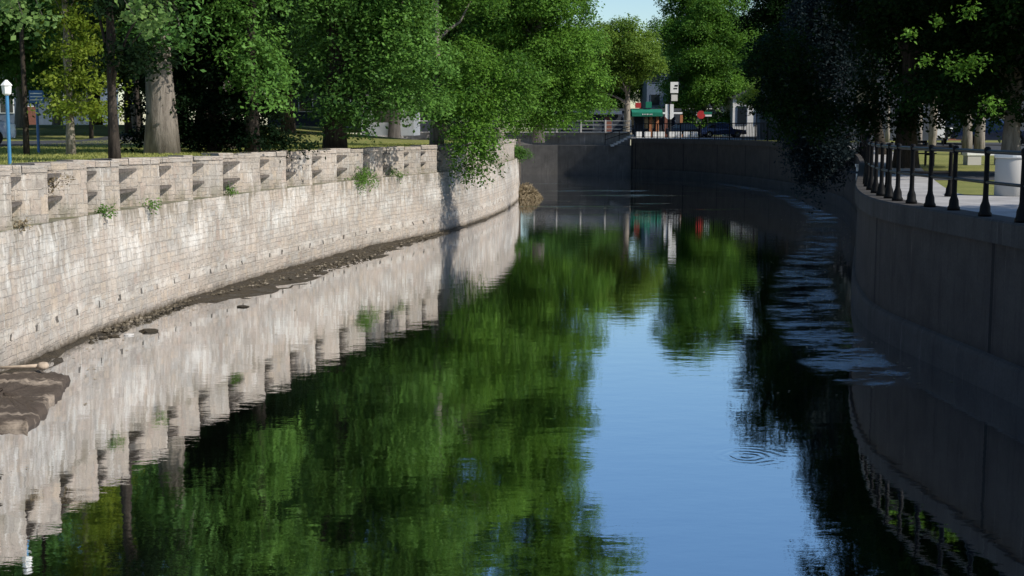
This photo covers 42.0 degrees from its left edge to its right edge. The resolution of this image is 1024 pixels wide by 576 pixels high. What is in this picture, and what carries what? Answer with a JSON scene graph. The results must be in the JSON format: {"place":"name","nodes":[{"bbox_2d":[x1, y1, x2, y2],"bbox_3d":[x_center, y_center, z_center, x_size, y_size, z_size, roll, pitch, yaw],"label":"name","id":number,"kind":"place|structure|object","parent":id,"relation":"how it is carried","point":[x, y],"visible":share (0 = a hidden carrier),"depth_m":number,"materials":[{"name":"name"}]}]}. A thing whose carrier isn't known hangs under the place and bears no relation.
{"place":"outdoors","nodes":[
{"label":"outdoors","id":0,"kind":"place"},
{"bbox_2d":[0,337,88,373],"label":"mud bank","id":1,"kind":"structure","parent":0,"point":[48,357],"depth_m":23.36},
{"bbox_2d":[0,370,70,428],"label":"stone slab","id":2,"kind":"structure","parent":1,"relation":"on","point":[27,398],"depth_m":19.81,"materials":[{"name":"stone"}]},
{"bbox_2d":[0,362,48,368],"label":"driftwood","id":3,"kind":"object","parent":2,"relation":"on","point":[42,365],"visible":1,"depth_m":21.53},
{"bbox_2d":[0,131,182,146],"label":"road","id":4,"kind":"structure","parent":0,"point":[20,143],"depth_m":57.56,"materials":[{"name":"asphalt"}]},
{"bbox_2d":[0,120,15,143],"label":"parked car","id":5,"kind":"object","parent":4,"relation":"on","point":[3,132],"visible":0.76,"depth_m":51.72,"materials":[{"name":"silver paint"}]},
{"bbox_2d":[89,204,514,336],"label":"mud bank","id":6,"kind":"structure","parent":0,"point":[271,288],"depth_m":36.13,"materials":[{"name":"soil"}]},
{"bbox_2d":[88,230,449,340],"bbox_3d":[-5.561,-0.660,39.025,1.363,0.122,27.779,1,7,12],"label":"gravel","id":7,"kind":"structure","parent":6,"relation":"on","point":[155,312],"depth_m":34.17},
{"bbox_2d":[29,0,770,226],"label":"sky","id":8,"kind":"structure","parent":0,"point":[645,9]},
{"bbox_2d":[0,125,1001,194],"bbox_3d":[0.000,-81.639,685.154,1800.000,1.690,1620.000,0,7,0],"label":"ground","id":9,"kind":"structure","parent":0,"point":[55,132],"depth_m":68.82,"materials":[{"name":"green plant"}]},
{"bbox_2d":[0,80,12,164],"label":"street lamp","id":10,"kind":"object","parent":9,"relation":"on","point":[6,85],"visible":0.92,"depth_m":26.19,"materials":[{"name":"metal"}]},
{"bbox_2d":[18,0,29,154],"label":"street tree","id":11,"kind":"object","parent":9,"relation":"on","point":[26,144],"visible":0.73,"depth_m":35.58,"materials":[{"name":"brown plant"}]},
{"bbox_2d":[29,90,43,152],"bbox_3d":[-13.618,-4.763,38.253,0.420,1.803,0.074,0,7,0],"label":"sign post","id":12,"kind":"object","parent":9,"relation":"on","point":[34,95],"visible":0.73,"depth_m":38.16,"materials":[{"name":"metal"}]},
{"bbox_2d":[0,0,82,103],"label":"park tree","id":13,"kind":"object","parent":9,"relation":"on","point":[9,48],"visible":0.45,"depth_m":69.33,"materials":[{"name":"green plant"}]},
{"bbox_2d":[0,62,86,124],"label":"park tree","id":14,"kind":"object","parent":9,"relation":"on","point":[11,95],"visible":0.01,"depth_m":116.72,"materials":[{"name":"green plant"}]},
{"bbox_2d":[0,45,106,126],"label":"park tree","id":15,"kind":"object","parent":9,"relation":"on","point":[18,114],"visible":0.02,"depth_m":90.74,"materials":[{"name":"green plant"}]},
{"bbox_2d":[0,75,120,124],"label":"house","id":16,"kind":"structure","parent":9,"relation":"on","point":[42,121],"depth_m":148.75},
{"bbox_2d":[0,97,13,112],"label":"window","id":17,"kind":"structure","parent":16,"relation":"in","point":[11,108],"depth_m":148.55,"materials":[{"name":"white paint"}]},
{"bbox_2d":[28,106,35,124],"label":"door","id":18,"kind":"structure","parent":16,"relation":"in","point":[32,121],"depth_m":148.66,"materials":[{"name":"brown paint"}]},
{"bbox_2d":[15,0,125,137],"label":"street tree","id":19,"kind":"object","parent":9,"relation":"on","point":[91,133],"visible":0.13,"depth_m":64.47,"materials":[{"name":"green plant"}]},
{"bbox_2d":[26,0,132,154],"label":"deciduous tree","id":20,"kind":"object","parent":9,"relation":"on","point":[68,106],"visible":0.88,"depth_m":35.27,"materials":[{"name":"green plant"}]},
{"bbox_2d":[30,65,145,124],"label":"park tree","id":21,"kind":"object","parent":9,"relation":"on","point":[98,97],"depth_m":103.72,"materials":[{"name":"green plant"}]},
{"bbox_2d":[0,0,176,47],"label":"maple tree","id":22,"kind":"object","parent":9,"relation":"on","point":[146,23],"visible":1,"depth_m":15.21,"materials":[{"name":"green plant"}]},
{"bbox_2d":[30,1,177,127],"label":"park tree","id":23,"kind":"object","parent":9,"relation":"on","point":[133,118],"depth_m":86.90,"materials":[{"name":"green plant"}]},
{"bbox_2d":[60,0,184,137],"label":"street tree","id":24,"kind":"object","parent":9,"relation":"on","point":[137,117],"visible":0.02,"depth_m":61.34,"materials":[{"name":"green plant"}]},
{"bbox_2d":[63,0,191,159],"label":"deciduous tree","id":25,"kind":"object","parent":9,"relation":"on","point":[127,53],"visible":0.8,"depth_m":28.46,"materials":[{"name":"green plant"}]},
{"bbox_2d":[124,77,131,133],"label":"street tree","id":26,"kind":"object","parent":9,"relation":"on","point":[127,124],"visible":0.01,"depth_m":74.26,"materials":[{"name":"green plant"}]},
{"bbox_2d":[79,0,224,153],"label":"poplar tree","id":27,"kind":"object","parent":9,"relation":"on","point":[161,135],"visible":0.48,"depth_m":37.07,"materials":[{"name":"grey plant"}]},
{"bbox_2d":[72,0,324,118],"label":"park tree","id":28,"kind":"object","parent":9,"relation":"on","point":[294,33],"visible":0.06,"depth_m":69.02,"materials":[{"name":"green plant"}]},
{"bbox_2d":[101,0,325,167],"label":"spruce tree","id":29,"kind":"object","parent":9,"relation":"on","point":[216,130],"visible":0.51,"depth_m":38.77,"materials":[{"name":"green plant"}]},
{"bbox_2d":[0,140,448,164],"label":"grass","id":30,"kind":"structure","parent":9,"relation":"on","point":[59,152],"depth_m":38.97,"materials":[{"name":"plant"}]},
{"bbox_2d":[188,0,321,151],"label":"maple tree","id":31,"kind":"object","parent":9,"relation":"on","point":[247,65],"visible":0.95,"depth_m":37.71,"materials":[{"name":"green plant"}]},
{"bbox_2d":[0,139,520,371],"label":"stone wall","id":32,"kind":"structure","parent":9,"relation":"on","point":[73,268],"depth_m":31.52,"materials":[{"name":"stone"}]},
{"bbox_2d":[12,216,32,231],"bbox_3d":[-8.426,-1.077,22.899,0.509,0.326,0.536,0,7,0],"label":"weed","id":33,"kind":"object","parent":32,"relation":"attached to","point":[19,224],"visible":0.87,"depth_m":22.80,"materials":[{"name":"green plant"}]},
{"bbox_2d":[47,171,79,196],"bbox_3d":[-8.523,-1.952,24.893,0.833,0.497,0.626,0,7,0],"label":"weed","id":34,"kind":"object","parent":32,"relation":"on","point":[51,180],"visible":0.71,"depth_m":24.91,"materials":[{"name":"green plant"}]},
{"bbox_2d":[94,203,117,218],"bbox_3d":[-8.183,-1.508,26.836,0.528,0.412,0.426,-4,8,-29],"label":"weed","id":35,"kind":"object","parent":32,"relation":"attached to","point":[102,209],"visible":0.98,"depth_m":26.80,"materials":[{"name":"green plant"}]},
{"bbox_2d":[139,196,161,213],"bbox_3d":[-7.902,-1.786,29.059,0.591,0.474,0.576,0,7,0],"label":"weed","id":36,"kind":"object","parent":32,"relation":"attached to","point":[151,205],"visible":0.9,"depth_m":29.04,"materials":[{"name":"green plant"}]},
{"bbox_2d":[225,181,238,196],"bbox_3d":[-7.253,-2.536,34.273,0.596,0.449,0.522,6,9,42],"label":"weed","id":37,"kind":"object","parent":32,"relation":"attached to","point":[230,192],"visible":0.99,"depth_m":34.19,"materials":[{"name":"green plant"}]},
{"bbox_2d":[341,163,378,194],"bbox_3d":[-4.997,-3.638,44.425,1.035,1.082,1.727,2,7,17],"label":"weed","id":38,"kind":"object","parent":32,"relation":"attached to","point":[365,175],"visible":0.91,"depth_m":44.20,"materials":[{"name":"green plant"}]},
{"bbox_2d":[386,166,407,183],"bbox_3d":[-4.098,-4.035,47.491,0.725,0.655,0.547,2,7,15],"label":"weed","id":39,"kind":"object","parent":32,"relation":"attached to","point":[401,176],"visible":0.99,"depth_m":47.41,"materials":[{"name":"green plant"}]},
{"bbox_2d":[514,144,534,163],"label":"weed","id":40,"kind":"object","parent":32,"relation":"attached to","point":[520,153],"visible":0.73,"depth_m":75.72,"materials":[{"name":"green plant"}]},
{"bbox_2d":[267,88,357,125],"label":"house","id":41,"kind":"structure","parent":9,"relation":"on","point":[301,112],"depth_m":128.91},
{"bbox_2d":[298,91,312,111],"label":"window","id":42,"kind":"structure","parent":41,"relation":"in","point":[301,110],"depth_m":128.69,"materials":[{"name":"white paint"}]},
{"bbox_2d":[243,0,387,133],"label":"park tree","id":43,"kind":"object","parent":9,"relation":"on","point":[292,127],"visible":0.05,"depth_m":82.85,"materials":[{"name":"green plant"}]},
{"bbox_2d":[297,69,357,106],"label":"park tree","id":44,"kind":"object","parent":9,"relation":"on","point":[314,93],"depth_m":111.33,"materials":[{"name":"green plant"}]},
{"bbox_2d":[280,0,466,147],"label":"maple tree","id":45,"kind":"object","parent":9,"relation":"on","point":[376,25],"visible":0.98,"depth_m":44.57,"materials":[{"name":"green plant"}]},
{"bbox_2d":[361,84,419,135],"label":"garage","id":46,"kind":"structure","parent":9,"relation":"on","point":[381,130],"depth_m":99.30,"materials":[{"name":"white paint"}]},
{"bbox_2d":[373,106,401,122],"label":"window","id":47,"kind":"structure","parent":46,"relation":"in","point":[387,120],"depth_m":99.08,"materials":[{"name":"white paint"}]},
{"bbox_2d":[346,9,471,137],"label":"park tree","id":48,"kind":"object","parent":9,"relation":"on","point":[394,130],"visible":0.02,"depth_m":98.16,"materials":[{"name":"green plant"}]},
{"bbox_2d":[407,34,483,138],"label":"park tree","id":49,"kind":"object","parent":9,"relation":"on","point":[444,123],"depth_m":116.74,"materials":[{"name":"green plant"}]},
{"bbox_2d":[420,85,494,131],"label":"house","id":50,"kind":"structure","parent":9,"relation":"on","point":[426,124],"depth_m":138.79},
{"bbox_2d":[387,0,551,189],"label":"locust tree","id":51,"kind":"object","parent":9,"relation":"on","point":[483,113],"visible":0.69,"depth_m":52.67,"materials":[{"name":"green plant"}]},
{"bbox_2d":[448,7,563,139],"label":"poplar tree","id":52,"kind":"object","parent":9,"relation":"on","point":[500,130],"depth_m":96.91,"materials":[{"name":"green plant"}]},
{"bbox_2d":[381,125,633,175],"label":"basin wall","id":53,"kind":"structure","parent":9,"relation":"on","point":[591,153],"depth_m":116.74,"materials":[{"name":"concrete"}]},
{"bbox_2d":[459,120,630,132],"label":"railing","id":54,"kind":"object","parent":53,"relation":"on","point":[581,127],"visible":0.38,"depth_m":116.70,"materials":[{"name":"metal"}]},
{"bbox_2d":[450,0,618,142],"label":"locust tree","id":55,"kind":"object","parent":9,"relation":"on","point":[531,27],"visible":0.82,"depth_m":79.70,"materials":[{"name":"green plant"}]},
{"bbox_2d":[544,102,682,136],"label":"cafe building","id":56,"kind":"structure","parent":9,"relation":"on","point":[645,116],"depth_m":139.84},
{"bbox_2d":[582,116,593,128],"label":"window","id":57,"kind":"structure","parent":56,"relation":"in","point":[590,126],"depth_m":139.82,"materials":[{"name":"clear glass"}]},
{"bbox_2d":[604,116,612,131],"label":"door","id":58,"kind":"structure","parent":56,"relation":"in","point":[608,121],"depth_m":139.82,"materials":[{"name":"red"}]},
{"bbox_2d":[623,116,634,128],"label":"window","id":59,"kind":"structure","parent":56,"relation":"in","point":[632,118],"depth_m":139.79,"materials":[{"name":"black glass"}]},
{"bbox_2d":[643,116,654,128],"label":"window","id":60,"kind":"structure","parent":56,"relation":"in","point":[645,118],"depth_m":139.79,"materials":[{"name":"black glass"}]},
{"bbox_2d":[664,116,674,127],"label":"window","id":61,"kind":"structure","parent":56,"relation":"in","point":[673,119],"depth_m":139.79,"materials":[{"name":"black glass"}]},
{"bbox_2d":[588,64,639,108],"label":"building","id":62,"kind":"structure","parent":9,"relation":"on","point":[620,104],"depth_m":185.82,"materials":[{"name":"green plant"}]},
{"bbox_2d":[574,12,671,139],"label":"ash tree","id":63,"kind":"object","parent":9,"relation":"on","point":[635,49],"visible":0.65,"depth_m":122.39,"materials":[{"name":"green plant"}]},
{"bbox_2d":[630,43,679,108],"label":"park tree","id":64,"kind":"object","parent":9,"relation":"on","point":[641,90],"visible":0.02,"depth_m":182.56,"materials":[{"name":"green plant"}]},
{"bbox_2d":[640,67,681,108],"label":"house","id":65,"kind":"structure","parent":9,"relation":"on","point":[649,93],"depth_m":176.20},
{"bbox_2d":[650,94,659,105],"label":"window","id":66,"kind":"structure","parent":65,"relation":"in","point":[655,99],"depth_m":176.15,"materials":[{"name":"black glass"}]},
{"bbox_2d":[651,75,659,82],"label":"window","id":67,"kind":"structure","parent":65,"relation":"in","point":[654,80],"depth_m":175.85,"materials":[{"name":"black glass"}]},
{"bbox_2d":[677,101,722,135],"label":"shop","id":68,"kind":"structure","parent":9,"relation":"on","point":[707,110],"depth_m":163.53},
{"bbox_2d":[697,110,704,136],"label":"stop sign","id":69,"kind":"object","parent":9,"relation":"on","point":[700,114],"visible":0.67,"depth_m":124.95,"materials":[{"name":"metal"}]},
{"bbox_2d":[643,0,761,134],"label":"maple tree","id":70,"kind":"object","parent":9,"relation":"on","point":[701,38],"visible":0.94,"depth_m":145.26,"materials":[{"name":"green plant"}]},
{"bbox_2d":[704,112,711,136],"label":"street sign","id":71,"kind":"object","parent":9,"relation":"on","point":[707,113],"visible":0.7,"depth_m":123.90,"materials":[{"name":"metal"}]},
{"bbox_2d":[723,83,756,135],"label":"house","id":72,"kind":"structure","parent":9,"relation":"on","point":[736,116],"depth_m":144.84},
{"bbox_2d":[736,106,747,124],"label":"window","id":73,"kind":"structure","parent":72,"relation":"in","point":[741,118],"depth_m":144.69,"materials":[{"name":"black glass"}]},
{"bbox_2d":[732,78,760,111],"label":"street tree","id":74,"kind":"object","parent":9,"relation":"on","point":[748,95],"visible":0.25,"depth_m":119.04,"materials":[{"name":"green plant"}]},
{"bbox_2d":[728,28,764,87],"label":"park tree","id":75,"kind":"object","parent":9,"relation":"on","point":[734,64],"visible":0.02,"depth_m":174.64,"materials":[{"name":"green plant"}]},
{"bbox_2d":[755,112,759,137],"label":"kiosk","id":76,"kind":"object","parent":9,"relation":"on","point":[758,117],"visible":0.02,"depth_m":126.81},
{"bbox_2d":[728,0,850,138],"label":"oak tree","id":77,"kind":"object","parent":9,"relation":"on","point":[766,13],"visible":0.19,"depth_m":99.02,"materials":[{"name":"green plant"}]},
{"bbox_2d":[631,139,1023,408],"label":"concrete wall","id":78,"kind":"structure","parent":9,"relation":"on","point":[941,287],"depth_m":23.58,"materials":[{"name":"concrete"}]},
{"bbox_2d":[636,122,789,141],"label":"railing","id":79,"kind":"object","parent":78,"relation":"on","point":[742,133],"visible":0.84,"depth_m":101.06,"materials":[{"name":"black paint"}]},
{"bbox_2d":[856,133,1023,222],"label":"railing","id":80,"kind":"object","parent":78,"relation":"on","point":[866,152],"visible":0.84,"depth_m":23.87,"materials":[{"name":"metal"}]},
{"bbox_2d":[768,0,897,213],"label":"willow tree","id":81,"kind":"object","parent":9,"relation":"on","point":[814,162],"visible":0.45,"depth_m":58.68,"materials":[{"name":"green plant"}]},
{"bbox_2d":[733,0,1023,167],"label":"lime tree","id":82,"kind":"object","parent":9,"relation":"on","point":[863,115],"visible":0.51,"depth_m":45.25,"materials":[{"name":"green plant"}]},
{"bbox_2d":[863,30,900,141],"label":"street tree","id":83,"kind":"object","parent":9,"relation":"on","point":[887,136],"depth_m":87.25,"materials":[{"name":"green plant"}]},
{"bbox_2d":[760,59,1023,140],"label":"house","id":84,"kind":"structure","parent":9,"relation":"on","point":[924,135],"depth_m":99.00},
{"bbox_2d":[876,30,929,143],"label":"street tree","id":85,"kind":"object","parent":9,"relation":"on","point":[920,131],"depth_m":75.29,"materials":[{"name":"brown plant"}]},
{"bbox_2d":[894,47,937,151],"bbox_3d":[19.870,-11.546,63.331,6.653,10.413,6.345,0,7,0],"label":"street tree","id":86,"kind":"object","parent":9,"relation":"on","point":[932,135],"depth_m":63.45,"materials":[{"name":"brown plant"}]},
{"bbox_2d":[918,140,936,165],"bbox_3d":[14.473,-4.814,47.647,1.300,0.905,0.560,-3,7,-23],"label":"park bench","id":87,"kind":"object","parent":9,"relation":"on","point":[925,153],"visible":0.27,"depth_m":47.99,"materials":[{"name":"black paint"}]},
{"bbox_2d":[849,144,1019,217],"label":"promenade","id":88,"kind":"structure","parent":9,"relation":"on","point":[1004,205],"depth_m":27.18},
{"bbox_2d":[884,143,953,196],"bbox_3d":[8.408,-2.434,27.506,1.525,1.100,0.205,0,7,0],"label":"railing","id":89,"kind":"object","parent":88,"relation":"on","point":[948,191],"visible":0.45,"depth_m":27.48,"materials":[{"name":"metal"}]},
{"bbox_2d":[994,154,1021,195],"bbox_3d":[10.476,-2.374,27.884,0.760,0.890,0.760,0,7,0],"label":"litter bin","id":90,"kind":"object","parent":88,"relation":"on","point":[1007,168],"visible":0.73,"depth_m":27.60,"materials":[{"name":"concrete"}]},
{"bbox_2d":[851,0,1023,150],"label":"lime tree","id":91,"kind":"object","parent":9,"relation":"on","point":[979,51],"visible":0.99,"depth_m":38.75,"materials":[{"name":"green plant"}]},
{"bbox_2d":[936,113,944,145],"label":"info panel","id":92,"kind":"object","parent":9,"relation":"on","point":[940,132],"visible":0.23,"depth_m":71.47,"materials":[{"name":"white paint"}]},
{"bbox_2d":[961,114,971,154],"bbox_3d":[20.600,-10.896,59.264,5.821,10.201,6.528,-2,7,-13],"label":"street tree","id":93,"kind":"object","parent":9,"relation":"on","point":[967,140],"depth_m":59.43,"materials":[{"name":"grey plant"}]},
{"bbox_2d":[962,152,995,164],"bbox_3d":[17.496,-4.726,48.673,2.000,0.458,0.500,0,7,-3],"label":"concrete bench","id":94,"kind":"object","parent":9,"relation":"on","point":[971,158],"visible":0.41,"depth_m":48.43,"materials":[{"name":"white paint"}]},
{"bbox_2d":[974,105,985,148],"bbox_3d":[20.736,-11.184,59.167,6.199,10.786,6.308,3,7,20],"label":"street tree","id":95,"kind":"object","parent":9,"relation":"on","point":[979,142],"depth_m":59.44,"materials":[{"name":"grey plant"}]},
{"bbox_2d":[0,174,1023,575],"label":"water","id":96,"kind":"structure","parent":0,"point":[578,374],"depth_m":18.36,"materials":[{"name":"liquid"}]},
{"bbox_2d":[139,328,157,331],"bbox_3d":[-7.274,0.860,26.673,0.388,0.105,0.274,-2,7,-20],"label":"stone","id":97,"kind":"object","parent":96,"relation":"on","point":[149,330],"visible":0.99,"depth_m":26.61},
{"bbox_2d":[26,210,952,467],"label":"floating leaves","id":98,"kind":"object","parent":96,"relation":"on","point":[705,337],"visible":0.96,"depth_m":25.65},
{"bbox_2d":[518,182,543,199],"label":"reed heap","id":99,"kind":"object","parent":96,"relation":"on","point":[528,192],"visible":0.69,"depth_m":76.09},
{"bbox_2d":[303,125,756,137],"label":"street","id":100,"kind":"structure","parent":0,"point":[652,137],"depth_m":128.11,"materials":[{"name":"asphalt"}]},
{"bbox_2d":[670,82,677,130],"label":"road sign","id":101,"kind":"object","parent":100,"relation":"on","point":[673,87],"visible":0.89,"depth_m":126.64,"materials":[{"name":"metal"}]},
{"bbox_2d":[665,124,703,136],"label":"parked car","id":102,"kind":"object","parent":100,"relation":"on","point":[676,126],"visible":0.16,"depth_m":132.27,"materials":[{"name":"paint"}]},
{"bbox_2d":[701,122,745,136],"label":"parked car","id":103,"kind":"object","parent":100,"relation":"on","point":[710,131],"visible":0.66,"depth_m":129.23,"materials":[{"name":"blue paint"}]},
{"bbox_2d":[649,138,766,139],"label":"quay paving","id":104,"kind":"structure","parent":0,"point":[705,138],"depth_m":114.54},
{"bbox_2d":[637,131,641,137],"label":"planter","id":105,"kind":"object","parent":104,"relation":"on","point":[639,134],"visible":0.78,"depth_m":121.00,"materials":[{"name":"white paint"}]},
{"bbox_2d":[644,131,650,137],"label":"planter","id":106,"kind":"object","parent":104,"relation":"on","point":[647,134],"visible":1,"depth_m":121.01,"materials":[{"name":"white paint"}]},
{"bbox_2d":[665,101,673,130],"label":"road sign","id":107,"kind":"object","parent":104,"relation":"on","point":[669,111],"visible":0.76,"depth_m":122.92,"materials":[{"name":"metal"}]},
{"bbox_2d":[669,131,674,137],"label":"planter","id":108,"kind":"object","parent":104,"relation":"on","point":[671,134],"visible":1,"depth_m":121.00,"materials":[{"name":"white paint"}]},
{"bbox_2d":[683,131,689,136],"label":"planter","id":109,"kind":"object","parent":104,"relation":"on","point":[687,133],"visible":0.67,"depth_m":121.00,"materials":[{"name":"white paint"}]},
{"bbox_2d":[845,171,994,179],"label":"path","id":110,"kind":"structure","parent":0,"point":[978,175],"depth_m":40.42,"materials":[{"name":"concrete"}]},
{"bbox_2d":[852,142,1023,149],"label":"street","id":111,"kind":"structure","parent":0,"point":[994,145],"depth_m":77.14,"materials":[{"name":"asphalt"}]},
{"bbox_2d":[955,119,1023,144],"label":"parked car","id":112,"kind":"object","parent":111,"relation":"on","point":[993,135],"visible":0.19,"depth_m":74.87,"materials":[{"name":"blue paint"}]},
{"bbox_2d":[937,115,962,143],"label":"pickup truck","id":113,"kind":"object","parent":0,"point":[947,137],"visible":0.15,"depth_m":77.04,"materials":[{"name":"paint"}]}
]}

